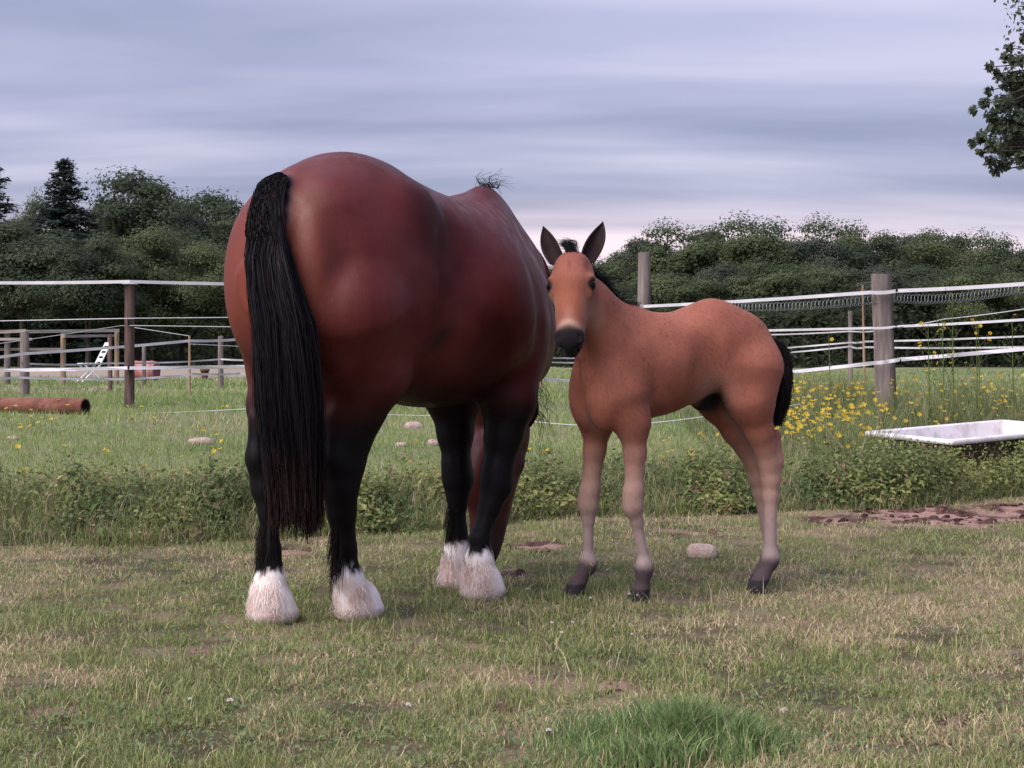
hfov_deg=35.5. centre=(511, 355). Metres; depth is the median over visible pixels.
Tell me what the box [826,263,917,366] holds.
broadleaf tree
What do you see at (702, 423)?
tall grass
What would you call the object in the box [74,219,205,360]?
broadleaf tree
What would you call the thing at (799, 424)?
flower drift
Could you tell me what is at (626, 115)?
sky
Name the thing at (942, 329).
tall weed
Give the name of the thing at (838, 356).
undergrowth
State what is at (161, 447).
meadow grass
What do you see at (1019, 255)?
broadleaf tree
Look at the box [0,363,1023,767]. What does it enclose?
ground
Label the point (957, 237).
broadleaf tree
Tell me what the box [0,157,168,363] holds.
spruce tree
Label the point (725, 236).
broadleaf tree
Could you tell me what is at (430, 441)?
stone
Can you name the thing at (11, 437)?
stone
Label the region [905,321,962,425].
tall weed
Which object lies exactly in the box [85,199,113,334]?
broadleaf tree
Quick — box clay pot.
[200,369,209,378]
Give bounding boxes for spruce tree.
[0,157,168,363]
[0,165,69,345]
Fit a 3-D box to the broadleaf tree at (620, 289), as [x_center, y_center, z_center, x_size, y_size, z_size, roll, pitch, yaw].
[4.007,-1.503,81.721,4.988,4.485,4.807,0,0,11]
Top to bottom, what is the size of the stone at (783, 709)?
0.032 m
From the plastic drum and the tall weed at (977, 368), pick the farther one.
the plastic drum
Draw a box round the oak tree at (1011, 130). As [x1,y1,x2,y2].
[967,0,1023,177]
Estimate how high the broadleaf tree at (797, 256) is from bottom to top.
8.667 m
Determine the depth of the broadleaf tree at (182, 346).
71.36 m
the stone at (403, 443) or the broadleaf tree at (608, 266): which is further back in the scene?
the broadleaf tree at (608, 266)
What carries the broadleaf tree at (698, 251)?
on the ground at (834, 517)
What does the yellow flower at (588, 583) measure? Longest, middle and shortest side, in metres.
0.173 x 0.021 x 0.015 m
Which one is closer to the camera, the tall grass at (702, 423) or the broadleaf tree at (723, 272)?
the tall grass at (702, 423)
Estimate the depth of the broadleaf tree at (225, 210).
89.60 m
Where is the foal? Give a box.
[540,221,793,603]
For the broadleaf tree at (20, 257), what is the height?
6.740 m
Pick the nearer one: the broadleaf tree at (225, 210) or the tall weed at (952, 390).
the tall weed at (952, 390)
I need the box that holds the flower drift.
[774,373,1023,447]
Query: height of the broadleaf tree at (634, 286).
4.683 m
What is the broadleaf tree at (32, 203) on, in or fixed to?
on the ground at (834, 517)
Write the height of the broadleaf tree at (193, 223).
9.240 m
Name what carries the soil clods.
on the ground at (834, 517)
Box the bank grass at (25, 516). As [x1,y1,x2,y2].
[0,402,1023,546]
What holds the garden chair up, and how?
on the ground at (834, 517)
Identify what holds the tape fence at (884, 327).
on the ground at (834, 517)
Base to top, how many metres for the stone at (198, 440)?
0.085 m
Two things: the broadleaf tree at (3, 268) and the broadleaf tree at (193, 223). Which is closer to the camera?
the broadleaf tree at (3, 268)
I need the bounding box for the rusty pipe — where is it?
[0,398,90,414]
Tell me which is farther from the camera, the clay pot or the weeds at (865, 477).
the clay pot
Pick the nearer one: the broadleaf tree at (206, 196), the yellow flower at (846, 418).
the yellow flower at (846, 418)
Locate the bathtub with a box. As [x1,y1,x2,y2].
[865,420,1023,477]
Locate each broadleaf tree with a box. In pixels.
[0,217,105,366]
[0,218,24,317]
[8,187,49,236]
[15,232,153,366]
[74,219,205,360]
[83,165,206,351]
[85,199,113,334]
[124,191,199,360]
[137,220,223,365]
[149,238,232,364]
[159,186,241,364]
[166,204,206,364]
[191,196,243,361]
[209,214,235,253]
[593,252,661,294]
[603,235,677,282]
[613,283,627,292]
[618,279,672,304]
[627,268,728,311]
[629,216,725,289]
[668,225,752,269]
[689,261,767,319]
[697,209,805,292]
[722,254,827,342]
[773,234,817,338]
[783,233,856,365]
[789,260,867,366]
[791,211,875,262]
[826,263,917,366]
[836,229,915,358]
[865,230,974,344]
[882,232,930,355]
[892,263,963,366]
[911,227,1010,362]
[927,258,1023,366]
[946,227,1023,363]
[977,269,1023,363]
[996,246,1022,352]
[1009,247,1023,276]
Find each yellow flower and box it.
[588,562,592,604]
[843,415,849,454]
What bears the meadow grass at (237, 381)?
on the ground at (834, 517)
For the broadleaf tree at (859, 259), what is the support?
on the ground at (834, 517)
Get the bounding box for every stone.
[6,435,17,439]
[188,437,213,445]
[395,442,408,446]
[404,421,423,428]
[427,439,438,445]
[687,543,717,557]
[779,707,789,714]
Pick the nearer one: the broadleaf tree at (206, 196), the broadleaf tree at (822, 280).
the broadleaf tree at (822, 280)
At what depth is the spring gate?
13.34 m
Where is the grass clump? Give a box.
[461,685,878,767]
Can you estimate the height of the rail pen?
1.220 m
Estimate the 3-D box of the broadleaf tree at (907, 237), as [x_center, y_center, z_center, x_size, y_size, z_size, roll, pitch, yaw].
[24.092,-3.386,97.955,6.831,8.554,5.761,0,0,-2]
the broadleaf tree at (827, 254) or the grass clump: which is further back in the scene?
the broadleaf tree at (827, 254)
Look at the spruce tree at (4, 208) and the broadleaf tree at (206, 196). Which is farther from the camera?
the broadleaf tree at (206, 196)
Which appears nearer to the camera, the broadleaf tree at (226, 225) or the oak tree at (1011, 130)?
the oak tree at (1011, 130)
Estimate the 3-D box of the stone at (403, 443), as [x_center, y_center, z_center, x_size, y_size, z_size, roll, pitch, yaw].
[-0.813,0.656,11.799,0.104,0.044,0.080,0,0,21]
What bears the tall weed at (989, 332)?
on the ground at (834, 517)
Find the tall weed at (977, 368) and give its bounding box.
[970,314,981,420]
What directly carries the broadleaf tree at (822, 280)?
on the ground at (834, 517)
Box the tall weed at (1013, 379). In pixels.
[993,314,1023,420]
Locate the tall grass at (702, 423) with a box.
[672,358,1023,471]
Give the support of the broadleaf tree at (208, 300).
on the ground at (834, 517)
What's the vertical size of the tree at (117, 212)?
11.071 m
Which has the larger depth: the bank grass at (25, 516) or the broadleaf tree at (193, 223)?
the broadleaf tree at (193, 223)
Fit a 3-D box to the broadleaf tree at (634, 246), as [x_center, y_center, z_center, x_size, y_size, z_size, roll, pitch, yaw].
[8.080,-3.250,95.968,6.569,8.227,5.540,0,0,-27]
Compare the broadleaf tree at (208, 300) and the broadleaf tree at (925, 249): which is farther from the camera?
the broadleaf tree at (925, 249)
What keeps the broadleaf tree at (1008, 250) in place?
on the ground at (834, 517)
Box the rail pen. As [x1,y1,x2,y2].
[0,329,118,384]
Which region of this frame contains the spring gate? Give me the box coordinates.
[731,286,1023,311]
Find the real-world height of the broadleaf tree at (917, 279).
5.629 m
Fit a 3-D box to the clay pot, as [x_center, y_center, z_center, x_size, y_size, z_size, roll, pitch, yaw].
[-6.336,0.375,33.000,0.195,0.215,0.200,0,0,0]
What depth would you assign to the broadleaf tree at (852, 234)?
96.64 m
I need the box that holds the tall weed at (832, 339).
[824,337,833,420]
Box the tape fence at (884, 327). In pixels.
[0,252,1023,424]
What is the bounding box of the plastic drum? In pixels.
[135,361,160,380]
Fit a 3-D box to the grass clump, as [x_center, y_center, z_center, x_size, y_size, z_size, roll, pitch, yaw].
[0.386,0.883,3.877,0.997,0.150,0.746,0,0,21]
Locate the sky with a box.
[0,0,1023,268]
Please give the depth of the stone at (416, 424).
12.86 m
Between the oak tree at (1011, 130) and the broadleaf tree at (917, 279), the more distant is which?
the broadleaf tree at (917, 279)
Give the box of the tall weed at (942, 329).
[927,314,965,423]
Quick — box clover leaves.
[0,516,1023,767]
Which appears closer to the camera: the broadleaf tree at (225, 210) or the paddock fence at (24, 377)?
the paddock fence at (24, 377)
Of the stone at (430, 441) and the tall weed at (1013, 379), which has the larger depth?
the tall weed at (1013, 379)
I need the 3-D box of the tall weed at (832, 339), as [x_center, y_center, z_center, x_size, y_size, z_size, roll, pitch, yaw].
[2.614,0.281,13.192,0.086,0.959,0.112,0,0,15]
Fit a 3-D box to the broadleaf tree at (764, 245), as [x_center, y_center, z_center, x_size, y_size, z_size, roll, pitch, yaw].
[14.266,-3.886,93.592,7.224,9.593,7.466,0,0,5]
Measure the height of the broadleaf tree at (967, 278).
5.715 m
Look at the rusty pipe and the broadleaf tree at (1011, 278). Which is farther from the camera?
the broadleaf tree at (1011, 278)
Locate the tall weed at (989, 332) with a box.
[946,318,1004,421]
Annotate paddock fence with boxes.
[0,325,245,395]
[539,285,1023,386]
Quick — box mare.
[224,152,556,625]
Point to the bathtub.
(982, 433)
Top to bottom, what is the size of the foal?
1.487 m
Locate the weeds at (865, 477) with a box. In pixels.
[0,431,1023,544]
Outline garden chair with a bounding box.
[77,342,107,381]
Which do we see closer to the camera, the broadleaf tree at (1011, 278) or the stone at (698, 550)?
the stone at (698, 550)
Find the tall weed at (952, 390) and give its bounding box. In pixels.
[929,285,969,423]
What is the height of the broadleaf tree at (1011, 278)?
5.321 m
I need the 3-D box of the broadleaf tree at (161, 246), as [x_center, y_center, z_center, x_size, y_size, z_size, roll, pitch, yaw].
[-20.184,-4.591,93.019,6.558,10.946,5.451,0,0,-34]
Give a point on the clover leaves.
(500, 748)
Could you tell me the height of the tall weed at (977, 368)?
1.220 m
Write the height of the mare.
1.735 m
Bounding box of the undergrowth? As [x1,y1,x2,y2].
[0,261,1023,367]
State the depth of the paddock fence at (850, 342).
23.14 m
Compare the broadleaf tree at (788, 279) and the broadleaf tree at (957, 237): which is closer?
the broadleaf tree at (788, 279)
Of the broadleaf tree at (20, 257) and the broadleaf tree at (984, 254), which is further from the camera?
the broadleaf tree at (984, 254)
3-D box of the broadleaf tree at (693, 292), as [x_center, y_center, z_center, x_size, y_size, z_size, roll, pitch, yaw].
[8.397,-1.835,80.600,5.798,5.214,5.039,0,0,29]
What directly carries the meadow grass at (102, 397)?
on the ground at (834, 517)
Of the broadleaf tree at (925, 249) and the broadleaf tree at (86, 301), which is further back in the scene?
the broadleaf tree at (925, 249)
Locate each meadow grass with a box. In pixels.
[0,368,1023,395]
[0,386,1023,447]
[0,419,1016,523]
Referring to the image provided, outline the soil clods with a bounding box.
[282,502,1023,729]

